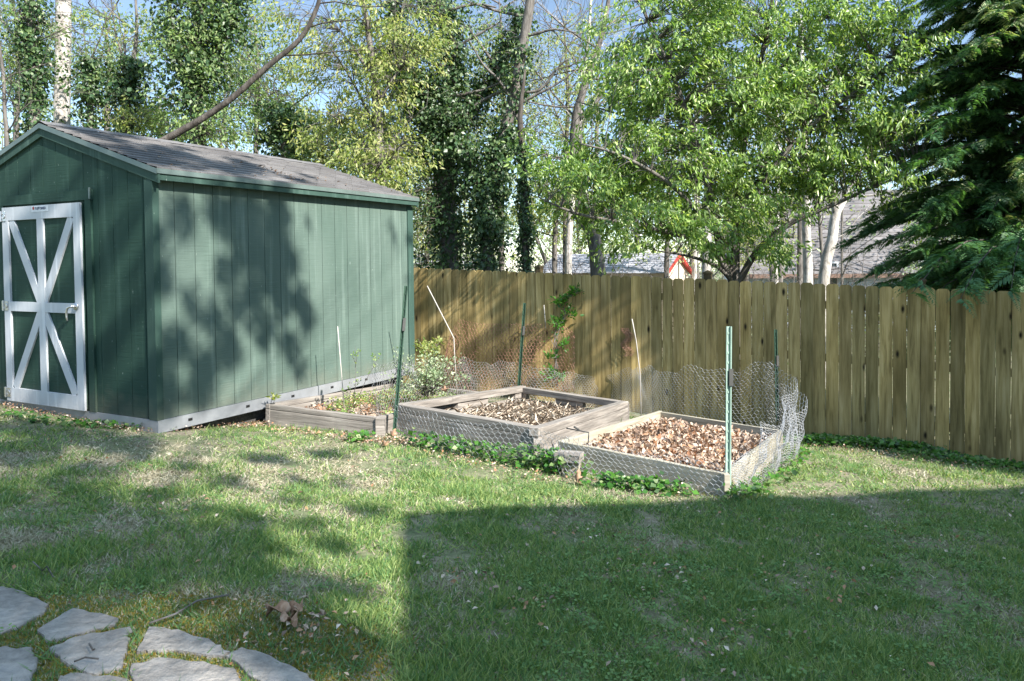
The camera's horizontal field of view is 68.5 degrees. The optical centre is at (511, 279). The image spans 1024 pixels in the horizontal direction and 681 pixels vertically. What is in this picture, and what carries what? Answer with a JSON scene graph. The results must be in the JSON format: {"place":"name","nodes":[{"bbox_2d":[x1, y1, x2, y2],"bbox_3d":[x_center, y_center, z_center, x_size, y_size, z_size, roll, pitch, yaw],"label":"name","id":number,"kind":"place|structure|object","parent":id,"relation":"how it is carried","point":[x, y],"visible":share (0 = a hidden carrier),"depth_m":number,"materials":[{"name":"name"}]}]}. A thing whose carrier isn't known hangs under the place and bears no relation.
{"place":"outdoors","nodes":[
{"label":"outdoors","id":0,"kind":"place"},
{"bbox_2d":[0,0,1022,272],"label":"sky","id":1,"kind":"structure","parent":0,"point":[551,5],"materials":[{"name":"blue"}]},
{"bbox_2d":[0,271,1023,680],"bbox_3d":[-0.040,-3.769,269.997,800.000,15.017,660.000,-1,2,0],"label":"ground","id":2,"kind":"structure","parent":0,"point":[406,535],"depth_m":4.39,"materials":[{"name":"green plant"}]},
{"bbox_2d":[0,646,37,680],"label":"flagstone","id":3,"kind":"object","parent":2,"relation":"on","point":[11,659],"visible":0.9,"depth_m":2.39,"materials":[{"name":"grey stone"}]},
{"bbox_2d":[0,586,48,635],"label":"flagstone","id":4,"kind":"object","parent":2,"relation":"on","point":[19,609],"visible":0.62,"depth_m":2.82,"materials":[{"name":"grey stone"}]},
{"bbox_2d":[0,0,71,139],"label":"understory tree","id":5,"kind":"object","parent":2,"relation":"on","point":[15,128],"visible":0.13,"depth_m":18.36,"materials":[{"name":"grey plant"}]},
{"bbox_2d":[32,561,53,577],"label":"fallen twig","id":6,"kind":"object","parent":2,"relation":"on","point":[44,568],"visible":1,"depth_m":3.18,"materials":[{"name":"brown wood"}]},
{"bbox_2d":[0,0,113,146],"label":"bare sapling","id":7,"kind":"object","parent":2,"relation":"on","point":[3,98],"visible":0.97,"depth_m":13.88,"materials":[{"name":"grey plant"}]},
{"bbox_2d":[0,0,117,124],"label":"tall bare tree","id":8,"kind":"object","parent":2,"relation":"on","point":[65,46],"visible":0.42,"depth_m":16.75,"materials":[{"name":"white plant"}]},
{"bbox_2d":[0,0,149,142],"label":"ivy covered tree","id":9,"kind":"object","parent":2,"relation":"on","point":[31,47],"visible":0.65,"depth_m":15.27,"materials":[{"name":"green plant"}]},
{"bbox_2d":[37,608,117,643],"bbox_3d":[-1.546,1.261,2.704,0.249,0.080,0.286,-1,2,0],"label":"flagstone","id":10,"kind":"object","parent":2,"relation":"on","point":[71,622],"visible":0.54,"depth_m":2.69,"materials":[{"name":"grey stone"}]},
{"bbox_2d":[1,0,166,130],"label":"understory tree","id":11,"kind":"object","parent":2,"relation":"on","point":[106,40],"visible":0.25,"depth_m":18.69,"materials":[{"name":"green plant"}]},
{"bbox_2d":[46,0,128,128],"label":"ivy covered tree","id":12,"kind":"object","parent":2,"relation":"on","point":[93,99],"visible":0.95,"depth_m":15.80,"materials":[{"name":"green plant"}]},
{"bbox_2d":[49,627,132,675],"bbox_3d":[-1.395,1.262,2.494,0.250,0.076,0.311,-1,2,-27],"label":"flagstone","id":13,"kind":"object","parent":2,"relation":"on","point":[111,649],"visible":0.62,"depth_m":2.49,"materials":[{"name":"grey stone"}]},
{"bbox_2d":[74,656,98,661],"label":"fallen twig","id":14,"kind":"object","parent":13,"relation":"on","point":[87,658],"visible":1,"depth_m":2.41,"materials":[{"name":"wood"}]},
{"bbox_2d":[58,673,127,680],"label":"flagstone","id":15,"kind":"object","parent":2,"relation":"on","point":[78,677],"visible":1,"depth_m":2.34,"materials":[{"name":"grey stone"}]},
{"bbox_2d":[62,11,268,146],"bbox_3d":[-8.113,-2.524,17.419,5.338,7.487,3.491,0,2,30],"label":"understory tree","id":16,"kind":"object","parent":2,"relation":"on","point":[153,134],"visible":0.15,"depth_m":17.46,"materials":[{"name":"green plant"}]},
{"bbox_2d":[67,0,276,136],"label":"ivy covered tree","id":17,"kind":"object","parent":2,"relation":"on","point":[125,121],"visible":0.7,"depth_m":16.23,"materials":[{"name":"green plant"}]},
{"bbox_2d":[137,627,229,659],"bbox_3d":[-1.123,1.273,2.597,0.344,0.082,0.180,-1,2,0],"label":"flagstone","id":18,"kind":"object","parent":2,"relation":"on","point":[156,640],"visible":0.59,"depth_m":2.57,"materials":[{"name":"grey stone"}]},
{"bbox_2d":[129,657,240,680],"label":"flagstone","id":19,"kind":"object","parent":2,"relation":"on","point":[163,669],"visible":1,"depth_m":2.40,"materials":[{"name":"grey stone"}]},
{"bbox_2d":[148,594,228,623],"bbox_3d":[-1.214,1.227,2.819,0.050,0.039,0.342,0,2,29],"label":"fallen twig","id":20,"kind":"object","parent":2,"relation":"on","point":[176,613],"visible":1,"depth_m":2.81,"materials":[{"name":"brown wood"}]},
{"bbox_2d":[98,0,285,153],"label":"ivy covered tree","id":21,"kind":"object","parent":2,"relation":"on","point":[196,58],"visible":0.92,"depth_m":14.59,"materials":[{"name":"green plant"}]},
{"bbox_2d":[0,121,418,432],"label":"garden shed","id":22,"kind":"structure","parent":2,"relation":"on","point":[203,286],"depth_m":7.02,"materials":[{"name":"green wood"}]},
{"bbox_2d":[0,202,88,410],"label":"door","id":23,"kind":"structure","parent":22,"relation":"in","point":[44,302],"depth_m":6.98,"materials":[{"name":"white wood"}]},
{"bbox_2d":[118,147,391,190],"bbox_3d":[-2.433,-1.124,7.958,0.704,0.240,3.333,0,2,30],"label":"roof debris","id":24,"kind":"object","parent":22,"relation":"on","point":[261,171],"visible":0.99,"depth_m":7.97,"materials":[{"name":"brown plant"}]},
{"bbox_2d":[184,0,346,153],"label":"understory tree","id":25,"kind":"object","parent":2,"relation":"on","point":[263,94],"visible":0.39,"depth_m":18.23,"materials":[{"name":"green plant"}]},
{"bbox_2d":[0,574,533,680],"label":"moss","id":26,"kind":"object","parent":2,"relation":"on","point":[117,608],"visible":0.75,"depth_m":2.73,"materials":[{"name":"green plant"}]},
{"bbox_2d":[225,647,313,680],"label":"flagstone","id":27,"kind":"object","parent":2,"relation":"on","point":[264,667],"visible":0.76,"depth_m":2.46,"materials":[{"name":"grey stone"}]},
{"bbox_2d":[265,600,290,616],"bbox_3d":[-0.881,1.229,2.827,0.097,0.052,0.063,-12,11,0],"label":"fallen leaf","id":28,"kind":"object","parent":2,"relation":"on","point":[281,606],"visible":0.97,"depth_m":2.83,"materials":[{"name":"brown plant"}]},
{"bbox_2d":[280,609,299,627],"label":"fallen leaf","id":29,"kind":"object","parent":2,"relation":"on","point":[284,617],"visible":1,"depth_m":2.75,"materials":[{"name":"brown plant"}]},
{"bbox_2d":[209,24,375,161],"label":"ivy covered tree","id":30,"kind":"object","parent":2,"relation":"on","point":[272,112],"visible":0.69,"depth_m":15.71,"materials":[{"name":"green plant"}]},
{"bbox_2d":[289,599,302,617],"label":"fallen leaf","id":31,"kind":"object","parent":2,"relation":"on","point":[292,604],"visible":0.91,"depth_m":2.86,"materials":[{"name":"brown plant"}]},
{"bbox_2d":[157,0,454,139],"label":"leaning tree","id":32,"kind":"object","parent":2,"relation":"on","point":[205,116],"visible":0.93,"depth_m":10.51,"materials":[{"name":"brown plant"}]},
{"bbox_2d":[234,28,391,177],"bbox_3d":[-4.460,-2.368,17.996,4.018,7.669,3.388,-1,2,0],"label":"understory tree","id":33,"kind":"object","parent":2,"relation":"on","point":[319,153],"visible":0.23,"depth_m":17.46,"materials":[{"name":"green plant"}]},
{"bbox_2d":[250,0,463,196],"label":"spring tree","id":34,"kind":"object","parent":2,"relation":"on","point":[378,151],"visible":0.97,"depth_m":13.73,"materials":[{"name":"green plant"}]},
{"bbox_2d":[265,382,478,436],"bbox_3d":[-1.347,1.411,8.182,1.302,0.489,2.444,0,2,22],"label":"raised bed","id":35,"kind":"object","parent":2,"relation":"on","point":[294,412],"visible":0.45,"depth_m":7.17,"materials":[{"name":"grey wood"}]},
{"bbox_2d":[265,392,280,403],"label":"grass tuft","id":36,"kind":"object","parent":35,"relation":"on","point":[273,397],"visible":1,"depth_m":7.28,"materials":[{"name":"green plant"}]},
{"bbox_2d":[326,392,420,415],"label":"bed soil","id":37,"kind":"structure","parent":35,"relation":"in","point":[361,409],"depth_m":8.06,"materials":[{"name":"brown soil"}]},
{"bbox_2d":[337,326,344,408],"bbox_3d":[-1.749,0.971,7.720,0.074,0.989,0.010,-1,2,0],"label":"garden stake","id":38,"kind":"object","parent":37,"relation":"in","point":[340,365],"visible":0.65,"depth_m":7.71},
{"bbox_2d":[350,349,360,407],"bbox_3d":[-1.545,0.964,7.429,0.118,0.608,0.060,-1,2,0],"label":"seedling","id":39,"kind":"object","parent":37,"relation":"on","point":[355,360],"visible":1,"depth_m":7.43,"materials":[{"name":"green plant"}]},
{"bbox_2d":[304,390,448,415],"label":"dry leaves","id":40,"kind":"object","parent":37,"relation":"on","point":[318,406],"visible":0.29,"depth_m":7.90,"materials":[{"name":"brown plant"}]},
{"bbox_2d":[340,378,360,409],"bbox_3d":[-1.615,1.130,7.448,0.239,0.329,0.117,0,2,19],"label":"seedling","id":41,"kind":"object","parent":40,"relation":"on","point":[349,404],"visible":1,"depth_m":7.44,"materials":[{"name":"green plant"}]},
{"bbox_2d":[354,353,381,407],"bbox_3d":[-1.443,1.005,7.537,0.290,0.560,0.077,-1,2,0],"label":"seedling","id":42,"kind":"object","parent":40,"relation":"on","point":[372,355],"visible":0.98,"depth_m":7.53,"materials":[{"name":"green plant"}]},
{"bbox_2d":[324,385,465,414],"bbox_3d":[-1.336,1.337,8.216,1.120,0.255,2.137,0,2,23],"label":"clover patch","id":43,"kind":"object","parent":37,"relation":"on","point":[367,397],"visible":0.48,"depth_m":8.23,"materials":[{"name":"green plant"}]},
{"bbox_2d":[380,365,393,391],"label":"seedling","id":44,"kind":"object","parent":43,"relation":"on","point":[388,375],"visible":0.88,"depth_m":8.14,"materials":[{"name":"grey plant"}]},
{"bbox_2d":[427,286,457,394],"bbox_3d":[-0.797,0.736,8.623,0.342,1.342,0.012,-1,2,0],"label":"garden stake","id":45,"kind":"object","parent":37,"relation":"on","point":[451,334],"visible":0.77,"depth_m":8.62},
{"bbox_2d":[413,336,444,362],"bbox_3d":[-0.966,0.855,8.939,0.362,0.388,0.489,-1,2,-20],"label":"shrub","id":46,"kind":"object","parent":35,"relation":"on","point":[428,345],"visible":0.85,"depth_m":8.91,"materials":[{"name":"green plant"}]},
{"bbox_2d":[393,345,473,398],"bbox_3d":[-0.858,0.969,8.041,0.912,0.631,0.864,-1,2,0],"label":"shrub","id":47,"kind":"object","parent":35,"relation":"on","point":[427,374],"visible":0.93,"depth_m":8.07,"materials":[{"name":"green plant"}]},
{"bbox_2d":[297,34,466,196],"bbox_3d":[-2.782,-2.231,17.339,4.615,7.637,3.394,-1,2,0],"label":"understory tree","id":48,"kind":"object","parent":2,"relation":"on","point":[351,142],"visible":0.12,"depth_m":17.06,"materials":[{"name":"green plant"}]},
{"bbox_2d":[390,429,396,436],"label":"dead leaf","id":49,"kind":"object","parent":2,"relation":"on","point":[393,432],"visible":0.65,"depth_m":6.90,"materials":[{"name":"beige plant"}]},
{"bbox_2d":[393,286,407,428],"bbox_3d":[-1.040,0.820,6.964,0.045,1.526,0.215,1,2,44],"label":"metal garden post","id":50,"kind":"object","parent":2,"relation":"on","point":[403,322],"visible":0.85,"depth_m":6.98,"materials":[{"name":"green metal"}]},
{"bbox_2d":[345,126,487,267],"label":"understory tree","id":51,"kind":"object","parent":2,"relation":"on","point":[423,227],"visible":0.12,"depth_m":18.68,"materials":[{"name":"green plant"}]},
{"bbox_2d":[331,0,545,270],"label":"ivy covered tree","id":52,"kind":"object","parent":2,"relation":"on","point":[444,112],"visible":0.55,"depth_m":15.67,"materials":[{"name":"green plant"}]},
{"bbox_2d":[372,357,597,414],"bbox_3d":[-0.266,1.285,9.018,0.655,1.077,4.171,1,2,39],"label":"chicken wire","id":53,"kind":"object","parent":2,"relation":"on","point":[463,365],"visible":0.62,"depth_m":8.99,"materials":[{"name":"silver metal"}]},
{"bbox_2d":[442,319,574,391],"bbox_3d":[-0.101,1.125,10.719,2.244,1.057,0.466,0,2,29],"label":"rusty chicken wire","id":54,"kind":"object","parent":2,"relation":"on","point":[448,344],"visible":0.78,"depth_m":10.71,"materials":[{"name":"metal"}]},
{"bbox_2d":[0,1,1018,373],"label":"distant woodland","id":55,"kind":"object","parent":2,"relation":"on","point":[820,229],"depth_m":27.29,"materials":[{"name":"green plant"}]},
{"bbox_2d":[0,408,1023,503],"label":"ground ivy","id":56,"kind":"object","parent":2,"relation":"on","point":[923,448],"visible":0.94,"depth_m":6.41,"materials":[{"name":"green plant"}]},
{"bbox_2d":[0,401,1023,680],"bbox_3d":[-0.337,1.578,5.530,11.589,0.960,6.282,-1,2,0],"label":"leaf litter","id":57,"kind":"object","parent":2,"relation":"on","point":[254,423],"visible":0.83,"depth_m":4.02,"materials":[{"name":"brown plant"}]},
{"bbox_2d":[460,0,563,270],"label":"understory tree","id":58,"kind":"object","parent":2,"relation":"on","point":[502,97],"visible":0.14,"depth_m":19.83,"materials":[{"name":"green plant"}]},
{"bbox_2d":[396,386,628,463],"bbox_3d":[0.161,1.468,7.931,1.623,0.661,3.188,0,2,24],"label":"raised bed","id":59,"kind":"object","parent":2,"relation":"on","point":[610,412],"visible":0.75,"depth_m":6.97,"materials":[{"name":"grey wood"}]},
{"bbox_2d":[566,426,588,444],"bbox_3d":[0.562,1.316,6.272,0.229,0.185,0.073,1,2,42],"label":"bent iron rod","id":60,"kind":"object","parent":59,"relation":"hanging from","point":[575,427],"visible":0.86,"depth_m":6.28,"materials":[{"name":"grey metal"}]},
{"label":"bed soil","id":61,"kind":"object","parent":59,"relation":"in","visible":0},
{"bbox_2d":[445,396,593,424],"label":"dry leaves","id":62,"kind":"object","parent":61,"relation":"on","point":[523,411],"visible":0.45,"depth_m":8.23,"materials":[{"name":"brown plant"}]},
{"bbox_2d":[517,303,525,385],"bbox_3d":[0.117,0.963,9.802,0.156,1.327,0.037,0,2,28],"label":"metal garden post","id":63,"kind":"object","parent":2,"relation":"on","point":[521,342],"visible":0.83,"depth_m":9.79,"materials":[{"name":"metal"}]},
{"bbox_2d":[495,69,548,272],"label":"ivy covered tree","id":64,"kind":"object","parent":2,"relation":"on","point":[525,237],"visible":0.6,"depth_m":13.89,"materials":[{"name":"green plant"}]},
{"bbox_2d":[426,0,634,271],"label":"ivy covered tree","id":65,"kind":"object","parent":2,"relation":"on","point":[489,190],"visible":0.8,"depth_m":14.99,"materials":[{"name":"green plant"}]},
{"bbox_2d":[471,101,607,273],"bbox_3d":[0.806,-1.667,19.932,4.564,7.011,3.345,-1,2,0],"label":"understory tree","id":66,"kind":"object","parent":2,"relation":"on","point":[554,234],"visible":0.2,"depth_m":19.93,"materials":[{"name":"green plant"}]},
{"bbox_2d":[394,405,723,499],"bbox_3d":[0.194,1.346,5.992,2.964,0.431,0.177,0,2,30],"label":"chicken wire","id":67,"kind":"object","parent":2,"relation":"on","point":[558,450],"visible":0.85,"depth_m":5.87,"materials":[{"name":"grey metal"}]},
{"bbox_2d":[479,0,651,273],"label":"bare tree","id":68,"kind":"object","parent":2,"relation":"on","point":[569,233],"visible":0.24,"depth_m":18.91,"materials":[{"name":"grey plant"}]},
{"bbox_2d":[554,449,583,478],"bbox_3d":[0.448,1.450,5.898,0.204,0.195,0.140,0,2,21],"label":"timber offcut","id":69,"kind":"object","parent":2,"relation":"on","point":[573,458],"visible":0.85,"depth_m":5.85,"materials":[{"name":"grey wood"}]},
{"bbox_2d":[518,0,625,274],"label":"understory tree","id":70,"kind":"object","parent":2,"relation":"on","point":[567,98],"visible":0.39,"depth_m":20.81,"materials":[{"name":"green plant"}]},
{"bbox_2d":[575,469,582,484],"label":"dead leaf","id":71,"kind":"object","parent":2,"relation":"on","point":[578,475],"visible":0.94,"depth_m":5.57,"materials":[{"name":"beige plant"}]},
{"bbox_2d":[461,0,726,276],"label":"bare tree","id":72,"kind":"object","parent":2,"relation":"on","point":[596,236],"visible":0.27,"depth_m":16.84,"materials":[{"name":"grey plant"}]},
{"bbox_2d":[543,253,691,310],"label":"neighbour shed","id":73,"kind":"structure","parent":2,"relation":"on","point":[652,265],"depth_m":21.22,"materials":[{"name":"grey"}]},
{"bbox_2d":[632,319,641,415],"bbox_3d":[1.450,1.073,8.748,0.114,1.242,0.012,-1,2,0],"label":"garden stake","id":74,"kind":"object","parent":2,"relation":"on","point":[639,367],"visible":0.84,"depth_m":8.74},
{"bbox_2d":[590,89,727,277],"bbox_3d":[3.913,-1.514,20.076,4.099,7.102,3.766,-1,2,0],"label":"understory tree","id":75,"kind":"object","parent":2,"relation":"on","point":[667,256],"visible":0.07,"depth_m":19.94,"materials":[{"name":"green plant"}]},
{"bbox_2d":[558,411,782,498],"bbox_3d":[1.623,1.562,7.072,1.464,0.528,3.237,0,2,27],"label":"raised bed","id":76,"kind":"object","parent":2,"relation":"on","point":[656,415],"visible":0.35,"depth_m":5.98,"materials":[{"name":"grey wood"}]},
{"bbox_2d":[618,428,751,465],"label":"bed soil","id":77,"kind":"structure","parent":76,"relation":"in","point":[684,447],"depth_m":7.01,"materials":[{"name":"brown soil"}]},
{"bbox_2d":[582,415,770,471],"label":"dry leaves","id":78,"kind":"object","parent":77,"relation":"on","point":[696,439],"visible":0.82,"depth_m":6.92,"materials":[{"name":"brown plant"}]},
{"bbox_2d":[607,360,775,427],"bbox_3d":[1.916,1.322,9.137,0.365,0.957,2.849,-2,2,-32],"label":"chicken wire","id":79,"kind":"object","parent":2,"relation":"on","point":[689,393],"visible":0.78,"depth_m":8.75,"materials":[{"name":"silver metal"}]},
{"bbox_2d":[644,25,763,303],"bbox_3d":[5.107,-2.832,21.263,5.211,9.828,1.487,-1,2,-8],"label":"pale trunk tree","id":80,"kind":"object","parent":2,"relation":"on","point":[694,272],"visible":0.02,"depth_m":20.94,"materials":[{"name":"grey plant"}]},
{"bbox_2d":[618,5,799,277],"bbox_3d":[4.339,-2.145,16.435,4.053,8.547,2.287,-1,2,0],"label":"pale trunk tree","id":81,"kind":"object","parent":2,"relation":"on","point":[705,267],"visible":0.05,"depth_m":17.39,"materials":[{"name":"grey plant"}]},
{"bbox_2d":[403,264,1023,461],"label":"wooden fence","id":82,"kind":"object","parent":2,"relation":"on","point":[861,357],"visible":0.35,"depth_m":9.30,"materials":[{"name":"brown wood"}]},
{"bbox_2d":[539,282,583,387],"bbox_3d":[0.677,0.742,10.340,0.730,1.436,0.498,-2,2,-42],"label":"climbing vine","id":83,"kind":"object","parent":82,"relation":"attached to","point":[558,300],"visible":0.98,"depth_m":10.34,"materials":[{"name":"green plant"}]},
{"bbox_2d":[620,328,633,355],"bbox_3d":[1.545,0.836,10.071,0.207,0.388,0.047,0,2,29],"label":"rusty chicken wire","id":84,"kind":"object","parent":82,"relation":"hanging from","point":[627,340],"visible":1,"depth_m":10.07,"materials":[{"name":"metal"}]},
{"bbox_2d":[725,326,732,495],"bbox_3d":[1.540,1.014,5.348,0.057,1.365,0.034,-1,2,-14],"label":"metal garden post","id":85,"kind":"object","parent":2,"relation":"on","point":[729,377],"visible":0.77,"depth_m":5.35,"materials":[{"name":"green metal"}]},
{"bbox_2d":[503,0,976,282],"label":"cherry tree","id":86,"kind":"object","parent":2,"relation":"on","point":[875,129],"visible":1,"depth_m":10.50,"materials":[{"name":"green plant"}]},
{"bbox_2d":[697,146,816,280],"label":"understory tree","id":87,"kind":"object","parent":2,"relation":"on","point":[742,260],"visible":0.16,"depth_m":21.78,"materials":[{"name":"green plant"}]},
{"bbox_2d":[731,363,797,496],"bbox_3d":[2.285,1.364,6.639,0.367,0.897,2.984,0,2,23],"label":"chicken wire","id":88,"kind":"object","parent":2,"relation":"on","point":[776,448],"visible":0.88,"depth_m":6.51,"materials":[{"name":"grey metal"}]},
{"bbox_2d":[681,0,854,282],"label":"pale trunk tree","id":89,"kind":"object","parent":2,"relation":"on","point":[776,273],"visible":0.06,"depth_m":19.91,"materials":[{"name":"grey plant"}]},
{"bbox_2d":[774,330,778,420],"bbox_3d":[3.063,1.108,8.711,0.059,1.064,0.035,-1,2,0],"label":"metal garden post","id":90,"kind":"object","parent":2,"relation":"on","point":[776,359],"visible":0.88,"depth_m":8.71,"materials":[{"name":"green metal"}]},
{"bbox_2d":[776,384,807,471],"bbox_3d":[2.674,1.451,7.181,0.313,0.704,1.695,0,2,19],"label":"chicken wire","id":91,"kind":"object","parent":2,"relation":"on","point":[785,443],"visible":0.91,"depth_m":7.25,"materials":[{"name":"grey metal"}]},
{"bbox_2d":[686,0,915,349],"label":"understory tree","id":92,"kind":"object","parent":2,"relation":"on","point":[800,257],"visible":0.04,"depth_m":20.94,"materials":[{"name":"green plant"}]},
{"bbox_2d":[729,0,875,283],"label":"pale trunk tree","id":93,"kind":"object","parent":2,"relation":"on","point":[807,263],"visible":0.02,"depth_m":15.91,"materials":[{"name":"grey plant"}]},
{"bbox_2d":[717,189,952,326],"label":"house","id":94,"kind":"structure","parent":2,"relation":"on","point":[848,213],"depth_m":30.98,"materials":[{"name":"grey"}]},
{"bbox_2d":[831,261,838,285],"bbox_3d":[12.860,-0.110,30.369,0.610,1.260,0.050,0,2,11],"label":"window","id":95,"kind":"structure","parent":94,"relation":"in","point":[835,280],"depth_m":30.34,"materials":[{"name":"white glass"}]},
{"bbox_2d":[818,88,930,386],"bbox_3d":[8.236,-0.830,15.109,3.834,6.097,2.481,0,2,29],"label":"pale trunk tree","id":96,"kind":"object","parent":2,"relation":"on","point":[827,258],"visible":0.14,"depth_m":14.91,"materials":[{"name":"beige plant"}]},
{"bbox_2d":[830,0,1023,362],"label":"hemlock tree","id":97,"kind":"object","parent":2,"relation":"on","point":[979,208],"visible":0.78,"depth_m":10.16,"materials":[{"name":"green plant"}]}
]}

